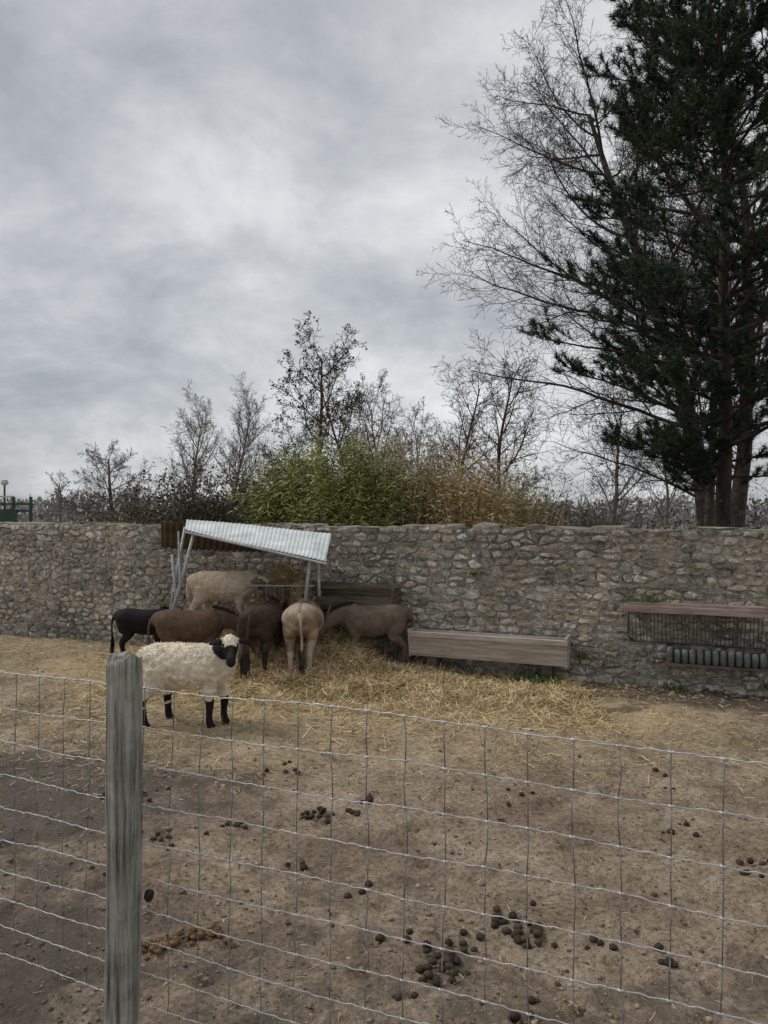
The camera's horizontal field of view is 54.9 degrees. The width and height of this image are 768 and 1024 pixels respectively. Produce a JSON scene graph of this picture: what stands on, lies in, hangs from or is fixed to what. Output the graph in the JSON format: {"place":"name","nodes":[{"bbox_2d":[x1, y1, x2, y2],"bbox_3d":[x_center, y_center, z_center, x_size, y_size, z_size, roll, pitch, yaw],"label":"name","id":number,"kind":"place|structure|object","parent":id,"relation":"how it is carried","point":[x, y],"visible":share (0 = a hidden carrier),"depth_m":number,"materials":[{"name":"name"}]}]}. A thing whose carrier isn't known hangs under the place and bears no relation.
{"place":"outdoors","nodes":[
{"label":"outdoors","id":0,"kind":"place"},
{"bbox_2d":[0,514,767,1023],"bbox_3d":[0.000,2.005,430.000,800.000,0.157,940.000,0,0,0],"label":"ground","id":1,"kind":"structure","parent":0,"point":[738,996],"depth_m":4.24,"materials":[{"name":"brown soil"}]},
{"bbox_2d":[0,480,8,508],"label":"street lamp","id":2,"kind":"object","parent":1,"relation":"on","point":[4,482],"visible":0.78,"depth_m":30.57,"materials":[{"name":"metal"}]},
{"bbox_2d":[0,496,32,521],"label":"climbing frame","id":3,"kind":"object","parent":1,"relation":"on","point":[8,515],"visible":0.67,"depth_m":29.98,"materials":[{"name":"green paint"}]},
{"bbox_2d":[45,471,84,522],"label":"bare tree","id":4,"kind":"object","parent":1,"relation":"on","point":[60,511],"visible":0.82,"depth_m":40.35,"materials":[{"name":"grey plant"}]},
{"bbox_2d":[45,439,177,522],"bbox_3d":[-11.255,-0.527,31.099,5.159,5.058,3.947,0,0,0],"label":"bare tree","id":5,"kind":"object","parent":1,"relation":"on","point":[104,482],"visible":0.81,"depth_m":30.95,"materials":[{"name":"plant"}]},
{"bbox_2d":[70,493,162,523],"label":"shrub","id":6,"kind":"object","parent":1,"relation":"on","point":[115,515],"visible":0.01,"depth_m":16.63,"materials":[{"name":"plant"}]},
{"bbox_2d":[112,469,150,521],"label":"bare tree","id":7,"kind":"object","parent":1,"relation":"on","point":[144,482],"visible":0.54,"depth_m":43.59,"materials":[{"name":"grey plant"}]},
{"bbox_2d":[99,787,169,801],"bbox_3d":[-1.765,1.996,5.204,0.471,0.060,0.261,0,0,0],"label":"dung pile","id":8,"kind":"object","parent":1,"relation":"on","point":[144,795],"visible":0.67,"depth_m":5.20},
{"bbox_2d":[109,606,182,652],"bbox_3d":[-3.080,1.641,9.928,1.193,0.786,0.353,0,0,-4],"label":"donkey","id":9,"kind":"object","parent":1,"relation":"on","point":[130,622],"visible":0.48,"depth_m":9.78,"materials":[{"name":"fur"}]},
{"bbox_2d":[142,828,174,850],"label":"dung pile","id":10,"kind":"object","parent":1,"relation":"on","point":[161,839],"visible":0.75,"depth_m":4.49,"materials":[{"name":"brown soil"}]},
{"bbox_2d":[50,456,276,523],"bbox_3d":[-3.732,0.534,13.990,4.910,3.103,3.909,0,0,24],"label":"shrub","id":11,"kind":"object","parent":1,"relation":"on","point":[164,519],"visible":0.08,"depth_m":13.73,"materials":[{"name":"brown plant"}]},
{"bbox_2d":[141,931,195,960],"bbox_3d":[-1.019,1.992,3.406,0.263,0.066,0.174,0,0,-39],"label":"manure pile","id":12,"kind":"object","parent":1,"relation":"on","point":[175,939],"visible":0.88,"depth_m":3.39,"materials":[{"name":"brown soil"}]},
{"bbox_2d":[154,379,225,512],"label":"bare tree","id":13,"kind":"object","parent":1,"relation":"on","point":[183,452],"visible":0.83,"depth_m":35.71,"materials":[{"name":"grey plant"}]},
{"bbox_2d":[135,634,251,727],"bbox_3d":[-1.779,1.563,6.916,1.137,0.905,0.493,0,0,9],"label":"sheep","id":14,"kind":"object","parent":1,"relation":"on","point":[208,669],"visible":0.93,"depth_m":6.77},
{"bbox_2d":[147,604,260,654],"bbox_3d":[-2.200,1.575,9.012,1.375,0.904,0.437,0,0,-14],"label":"donkey","id":15,"kind":"object","parent":1,"relation":"on","point":[206,626],"visible":0.69,"depth_m":8.84,"materials":[{"name":"fur"}]},
{"bbox_2d":[182,923,232,943],"bbox_3d":[-0.847,1.992,3.504,0.280,0.057,0.131,0,0,0],"label":"manure pile","id":16,"kind":"object","parent":1,"relation":"on","point":[207,935],"visible":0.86,"depth_m":3.48,"materials":[{"name":"brown soil"}]},
{"bbox_2d":[204,820,247,834],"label":"dung pile","id":17,"kind":"object","parent":1,"relation":"on","point":[235,824],"visible":0.9,"depth_m":4.67,"materials":[{"name":"brown soil"}]},
{"bbox_2d":[100,419,356,523],"bbox_3d":[-2.465,0.187,14.417,5.397,3.954,4.919,0,0,0],"label":"shrub","id":18,"kind":"object","parent":1,"relation":"on","point":[194,504],"visible":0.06,"depth_m":13.69,"materials":[{"name":"brown plant"}]},
{"bbox_2d":[197,370,279,514],"bbox_3d":[-6.897,-2.409,35.936,4.121,8.834,4.626,0,0,0],"label":"bare tree","id":19,"kind":"object","parent":1,"relation":"on","point":[242,435],"visible":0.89,"depth_m":35.46,"materials":[{"name":"brown plant"}]},
{"bbox_2d":[161,519,330,641],"bbox_3d":[-1.943,1.052,9.682,2.899,1.909,1.104,0,0,16],"label":"hay feeder","id":20,"kind":"object","parent":1,"relation":"on","point":[189,535],"visible":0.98,"depth_m":9.51,"materials":[{"name":"silver metal"}]},
{"bbox_2d":[237,596,287,679],"bbox_3d":[-1.419,1.529,9.077,0.496,0.986,1.500,0,0,8],"label":"donkey","id":21,"kind":"object","parent":1,"relation":"on","point":[262,622],"visible":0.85,"depth_m":8.53,"materials":[{"name":"fur"}]},
{"bbox_2d":[264,760,299,774],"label":"dung pile","id":22,"kind":"object","parent":1,"relation":"on","point":[286,771],"visible":0.94,"depth_m":5.72,"materials":[{"name":"brown soil"}]},
{"bbox_2d":[256,414,315,495],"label":"bare tree","id":23,"kind":"object","parent":1,"relation":"on","point":[295,438],"visible":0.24,"depth_m":17.71,"materials":[{"name":"plant"}]},
{"bbox_2d":[225,441,347,524],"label":"bamboo clump","id":24,"kind":"object","parent":1,"relation":"on","point":[270,500],"visible":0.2,"depth_m":12.84,"materials":[{"name":"green plant"}]},
{"bbox_2d":[285,860,308,870],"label":"dung pile","id":25,"kind":"object","parent":1,"relation":"on","point":[303,866],"visible":0.98,"depth_m":4.21,"materials":[{"name":"brown soil"}]},
{"bbox_2d":[281,594,323,675],"bbox_3d":[-0.995,1.520,9.173,0.514,0.988,1.511,0,0,-2],"label":"donkey","id":26,"kind":"object","parent":1,"relation":"on","point":[301,618],"visible":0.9,"depth_m":8.61,"materials":[{"name":"fur"}]},
{"bbox_2d":[255,311,367,488],"bbox_3d":[-1.334,-1.257,15.784,2.802,6.520,2.267,0,0,-34],"label":"bare tree","id":27,"kind":"object","parent":1,"relation":"on","point":[322,417],"visible":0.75,"depth_m":15.78,"materials":[{"name":"brown plant"}]},
{"bbox_2d":[300,806,334,824],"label":"dung pile","id":28,"kind":"object","parent":1,"relation":"on","point":[322,810],"visible":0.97,"depth_m":4.85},
{"bbox_2d":[224,412,444,516],"bbox_3d":[-0.614,-0.002,15.416,5.760,4.017,4.491,0,0,0],"label":"shrub","id":29,"kind":"object","parent":1,"relation":"on","point":[344,450],"visible":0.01,"depth_m":14.93,"materials":[{"name":"green plant"}]},
{"bbox_2d":[260,419,419,526],"bbox_3d":[-0.791,0.183,12.630,2.823,3.638,1.394,0,0,0],"label":"bamboo clump","id":30,"kind":"object","parent":1,"relation":"on","point":[349,513],"visible":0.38,"depth_m":12.44,"materials":[{"name":"green plant"}]},
{"bbox_2d":[302,581,400,658],"bbox_3d":[-0.434,1.456,9.601,1.370,1.093,0.310,0,0,22],"label":"wooden manger","id":31,"kind":"object","parent":1,"relation":"on","point":[334,594],"visible":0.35,"depth_m":9.55,"materials":[{"name":"brown wood"}]},
{"bbox_2d":[345,808,360,816],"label":"dung pile","id":32,"kind":"object","parent":1,"relation":"on","point":[356,813],"visible":1,"depth_m":4.89,"materials":[{"name":"brown soil"}]},
{"bbox_2d":[298,322,416,483],"bbox_3d":[-0.876,-1.085,16.921,2.330,6.201,3.812,0,0,-21],"label":"bare tree","id":33,"kind":"object","parent":1,"relation":"on","point":[349,419],"visible":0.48,"depth_m":16.62,"materials":[{"name":"brown plant"}]},
{"bbox_2d":[344,880,372,898],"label":"dung pile","id":34,"kind":"object","parent":1,"relation":"on","point":[360,892],"visible":0.91,"depth_m":3.87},
{"bbox_2d":[69,560,648,785],"bbox_3d":[-1.246,1.349,8.281,7.866,1.401,3.920,0,0,18],"label":"hay pile","id":35,"kind":"object","parent":1,"relation":"on","point":[334,650],"visible":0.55,"depth_m":8.14,"materials":[{"name":"plant"}]},
{"bbox_2d":[185,570,273,613],"bbox_3d":[-2.014,1.139,9.669,1.148,0.761,0.438,0,0,-5],"label":"sheep","id":36,"kind":"object","parent":35,"relation":"on","point":[206,588],"visible":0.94,"depth_m":9.52},
{"bbox_2d":[316,600,415,666],"bbox_3d":[-0.272,1.549,9.253,1.380,0.905,0.437,0,0,-3],"label":"donkey","id":37,"kind":"object","parent":1,"relation":"on","point":[358,622],"visible":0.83,"depth_m":9.12,"materials":[{"name":"fur"}]},
{"bbox_2d":[360,794,373,803],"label":"dung pile","id":38,"kind":"object","parent":1,"relation":"on","point":[369,798],"visible":0.76,"depth_m":5.14,"materials":[{"name":"brown soil"}]},
{"bbox_2d":[326,412,439,524],"bbox_3d":[-0.145,0.134,13.144,2.029,3.736,1.503,0,0,-20],"label":"bamboo clump","id":39,"kind":"object","parent":1,"relation":"on","point":[374,453],"visible":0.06,"depth_m":12.94,"materials":[{"name":"green plant"}]},
{"bbox_2d":[0,521,767,696],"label":"stone wall","id":40,"kind":"structure","parent":1,"relation":"on","point":[86,580],"depth_m":9.12,"materials":[{"name":"grey stone"}]},
{"bbox_2d":[465,570,487,577],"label":"weed plant","id":41,"kind":"object","parent":40,"relation":"attached to","point":[477,573],"visible":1,"depth_m":9.12,"materials":[{"name":"green plant"}]},
{"bbox_2d":[575,653,594,658],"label":"weed plant","id":42,"kind":"object","parent":40,"relation":"attached to","point":[582,656],"visible":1,"depth_m":8.67,"materials":[{"name":"green plant"}]},
{"bbox_2d":[640,594,665,602],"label":"weed plant","id":43,"kind":"object","parent":40,"relation":"attached to","point":[652,600],"visible":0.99,"depth_m":8.30,"materials":[{"name":"green plant"}]},
{"bbox_2d":[688,525,697,528],"bbox_3d":[3.509,0.168,8.393,0.121,0.042,0.100,0,0,0],"label":"moss cushion","id":44,"kind":"object","parent":40,"relation":"on","point":[692,526],"visible":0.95,"depth_m":8.37,"materials":[{"name":"green plant"}]},
{"bbox_2d":[624,600,767,649],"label":"wall hay rack","id":45,"kind":"object","parent":40,"relation":"attached to","point":[717,610],"depth_m":8.09,"materials":[{"name":"metal"}]},
{"bbox_2d":[626,595,645,601],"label":"weed plant","id":46,"kind":"object","parent":45,"relation":"on","point":[630,599],"visible":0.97,"depth_m":8.39,"materials":[{"name":"green plant"}]},
{"bbox_2d":[665,644,767,671],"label":"slatted manger","id":47,"kind":"object","parent":40,"relation":"attached to","point":[745,661],"visible":1,"depth_m":7.96,"materials":[{"name":"metal"}]},
{"bbox_2d":[0,651,767,1023],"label":"wire fence","id":48,"kind":"object","parent":1,"relation":"on","point":[124,721],"visible":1,"depth_m":2.72,"materials":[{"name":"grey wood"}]},
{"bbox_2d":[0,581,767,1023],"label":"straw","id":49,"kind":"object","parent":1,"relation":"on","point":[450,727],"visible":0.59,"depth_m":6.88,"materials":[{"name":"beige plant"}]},
{"bbox_2d":[0,642,767,1023],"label":"soil clods","id":50,"kind":"object","parent":1,"relation":"on","point":[576,1010],"visible":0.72,"depth_m":3.66,"materials":[{"name":"brown soil"}]},
{"bbox_2d":[0,486,767,529],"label":"distant wood","id":51,"kind":"object","parent":1,"relation":"on","point":[39,510],"visible":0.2,"depth_m":63.87,"materials":[{"name":"plant"}]},
{"bbox_2d":[343,369,436,484],"bbox_3d":[0.206,-0.728,17.689,2.685,5.463,2.659,0,0,0],"label":"bare tree","id":52,"kind":"object","parent":1,"relation":"on","point":[369,406],"visible":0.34,"depth_m":17.78,"materials":[{"name":"plant"}]},
{"bbox_2d":[375,928,412,942],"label":"dung pile","id":53,"kind":"object","parent":1,"relation":"on","point":[380,938],"visible":0.89,"depth_m":3.46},
{"bbox_2d":[392,992,418,1000],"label":"dung pile","id":54,"kind":"object","parent":1,"relation":"on","point":[398,996],"visible":0.97,"depth_m":3.02,"materials":[{"name":"brown soil"}]},
{"bbox_2d":[345,420,476,526],"bbox_3d":[0.409,0.174,12.828,2.367,3.656,1.378,0,0,0],"label":"bamboo clump","id":55,"kind":"object","parent":1,"relation":"on","point":[408,518],"visible":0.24,"depth_m":12.73,"materials":[{"name":"green plant"}]},
{"bbox_2d":[382,396,461,493],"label":"bare tree","id":56,"kind":"object","parent":1,"relation":"on","point":[422,433],"visible":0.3,"depth_m":18.23,"materials":[{"name":"plant"}]},
{"bbox_2d":[392,419,482,523],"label":"bamboo clump","id":57,"kind":"object","parent":1,"relation":"on","point":[417,466],"visible":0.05,"depth_m":13.19,"materials":[{"name":"brown plant"}]},
{"bbox_2d":[415,939,470,986],"bbox_3d":[0.256,1.987,3.258,0.244,0.091,0.316,0,0,0],"label":"dung pile","id":58,"kind":"object","parent":1,"relation":"on","point":[450,959],"visible":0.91,"depth_m":3.22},
{"bbox_2d":[444,929,484,953],"bbox_3d":[0.389,1.998,3.441,0.142,0.045,0.190,0,0,44],"label":"dung pile","id":59,"kind":"object","parent":1,"relation":"on","point":[480,936],"visible":0.97,"depth_m":3.42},
{"bbox_2d":[405,440,532,527],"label":"bamboo clump","id":60,"kind":"object","parent":1,"relation":"on","point":[467,518],"visible":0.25,"depth_m":12.51,"materials":[{"name":"plant"}]},
{"bbox_2d":[422,360,521,494],"bbox_3d":[3.336,-1.907,27.461,4.026,7.836,3.490,0,0,0],"label":"bare tree","id":61,"kind":"object","parent":1,"relation":"on","point":[474,414],"visible":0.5,"depth_m":27.56,"materials":[{"name":"plant"}]},
{"bbox_2d":[388,427,569,522],"bbox_3d":[1.480,0.200,15.598,4.828,3.613,4.384,0,0,35],"label":"shrub","id":62,"kind":"object","parent":1,"relation":"on","point":[493,475],"visible":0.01,"depth_m":14.85,"materials":[{"name":"brown plant"}]},
{"bbox_2d":[407,625,570,680],"bbox_3d":[1.252,1.748,8.922,1.935,0.605,0.363,0,0,22],"label":"feeding trough","id":63,"kind":"object","parent":1,"relation":"on","point":[548,654],"visible":0.9,"depth_m":8.79,"materials":[{"name":"brown wood"}]},
{"bbox_2d":[435,444,545,527],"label":"bamboo clump","id":64,"kind":"object","parent":1,"relation":"on","point":[516,522],"visible":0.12,"depth_m":13.19,"materials":[{"name":"brown dry plant leaves"}]},
{"bbox_2d":[439,336,561,501],"bbox_3d":[3.302,-1.635,21.937,3.940,7.278,3.961,0,0,0],"label":"bare tree","id":65,"kind":"object","parent":1,"relation":"on","point":[498,448],"visible":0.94,"depth_m":21.73,"materials":[{"name":"plant"}]},
{"bbox_2d":[491,905,522,928],"bbox_3d":[0.605,1.993,3.632,0.163,0.064,0.113,0,0,20],"label":"dung pile","id":66,"kind":"object","parent":1,"relation":"on","point":[500,920],"visible":0.88,"depth_m":3.62,"materials":[{"name":"brown soil"}]},
{"bbox_2d":[462,462,576,527],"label":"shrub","id":67,"kind":"object","parent":1,"relation":"on","point":[545,516],"visible":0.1,"depth_m":13.52,"materials":[{"name":"brown dry plant leaves"}]},
{"bbox_2d":[506,787,534,805],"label":"dung pile","id":68,"kind":"object","parent":1,"relation":"on","point":[520,794],"visible":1,"depth_m":5.17,"materials":[{"name":"brown soil"}]},
{"bbox_2d":[510,996,535,1021],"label":"dung pile","id":69,"kind":"object","parent":1,"relation":"on","point":[515,1016],"visible":0.86,"depth_m":2.94,"materials":[{"name":"brown soil"}]},
{"bbox_2d":[491,900,556,949],"bbox_3d":[0.654,1.993,3.557,0.264,0.086,0.321,0,0,-7],"label":"dung pile","id":70,"kind":"object","parent":1,"relation":"on","point":[517,936],"visible":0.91,"depth_m":3.48,"materials":[{"name":"brown soil"}]},
{"bbox_2d":[506,671,551,684],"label":"weed plant","id":71,"kind":"object","parent":1,"relation":"on","point":[519,677],"visible":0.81,"depth_m":8.57,"materials":[{"name":"green plant"}]},
{"bbox_2d":[519,667,563,684],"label":"weed plant","id":72,"kind":"object","parent":1,"relation":"on","point":[541,677],"visible":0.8,"depth_m":8.54,"materials":[{"name":"green plant"}]},
{"bbox_2d":[490,446,658,529],"bbox_3d":[3.076,0.318,15.154,4.649,3.424,3.978,0,0,0],"label":"shrub","id":73,"kind":"object","parent":1,"relation":"on","point":[578,518],"visible":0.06,"depth_m":14.70,"materials":[{"name":"brown plant"}]},
{"bbox_2d":[416,0,767,526],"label":"bare tree","id":74,"kind":"object","parent":1,"relation":"on","point":[697,495],"visible":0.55,"depth_m":22.14,"materials":[{"name":"brown plant"}]},
{"bbox_2d":[584,936,617,950],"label":"dung pile","id":75,"kind":"object","parent":1,"relation":"on","point":[612,946],"visible":0.94,"depth_m":3.39,"materials":[{"name":"brown soil"}]},
{"bbox_2d":[461,673,767,700],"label":"rubble","id":76,"kind":"object","parent":1,"relation":"on","point":[654,687],"visible":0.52,"depth_m":8.18,"materials":[{"name":"stone"}]},
{"bbox_2d":[534,469,705,529],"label":"shrub","id":77,"kind":"object","parent":1,"relation":"on","point":[609,520],"visible":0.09,"depth_m":16.42,"materials":[{"name":"brown plant"}]},
{"bbox_2d":[581,372,662,524],"bbox_3d":[8.315,-1.361,25.200,3.044,6.744,2.392,0,0,-22],"label":"bare tree","id":78,"kind":"object","parent":1,"relation":"on","point":[617,499],"visible":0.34,"depth_m":24.99,"materials":[{"name":"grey plant"}]},
{"bbox_2d":[515,0,767,526],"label":"pine tree","id":79,"kind":"object","parent":1,"relation":"on","point":[720,101],"visible":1,"depth_m":14.72,"materials":[{"name":"green plant"}]},
{"bbox_2d":[652,767,675,789],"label":"dung pile","id":80,"kind":"object","parent":1,"relation":"on","point":[655,769],"visible":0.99,"depth_m":5.65,"materials":[{"name":"brown soil"}]},
{"bbox_2d":[639,437,691,529],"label":"bare tree","id":81,"kind":"object","parent":1,"relation":"on","point":[667,499],"visible":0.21,"depth_m":28.67,"materials":[{"name":"grey plant"}]},
{"bbox_2d":[653,942,678,968],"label":"dung pile","id":82,"kind":"object","parent":1,"relation":"on","point":[665,961],"visible":0.84,"depth_m":3.26,"materials":[{"name":"brown soil"}]},
{"bbox_2d":[662,680,685,691],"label":"weed plant","id":83,"kind":"object","parent":1,"relation":"on","point":[678,688],"visible":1,"depth_m":8.22,"materials":[{"name":"green plant"}]},
{"bbox_2d":[580,81,767,526],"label":"pine tree","id":84,"kind":"object","parent":1,"relation":"on","point":[708,495],"visible":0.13,"depth_m":19.04,"materials":[{"name":"green plant"}]},
{"bbox_2d":[660,821,698,836],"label":"dung pile","id":85,"kind":"object","parent":1,"relation":"on","point":[694,834],"visible":0.94,"depth_m":4.55,"materials":[{"name":"brown soil"}]},
{"bbox_2d":[597,0,767,526],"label":"pine tree","id":86,"kind":"object","parent":1,"relation":"on","point":[739,503],"visible":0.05,"depth_m":23.10,"materials":[{"name":"green plant"}]},
{"bbox_2d":[632,495,741,529],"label":"shrub","id":87,"kind":"object","parent":1,"relation":"on","point":[678,522],"visible":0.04,"depth_m":15.11,"materials":[{"name":"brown plant"}]},
{"bbox_2d":[677,475,767,528],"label":"shrub","id":88,"kind":"object","parent":1,"relation":"on","point":[755,523],"visible":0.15,"depth_m":15.78,"materials":[{"name":"brown plant"}]},
{"bbox_2d":[735,857,767,877],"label":"dung pile","id":89,"kind":"object","parent":1,"relation":"on","point":[750,860],"visible":0.92,"depth_m":4.13,"materials":[{"name":"brown soil"}]},
{"bbox_2d":[0,0,767,513],"label":"sky","id":90,"kind":"structure","parent":0,"point":[183,182],"materials":[{"name":"grey"}]}
]}

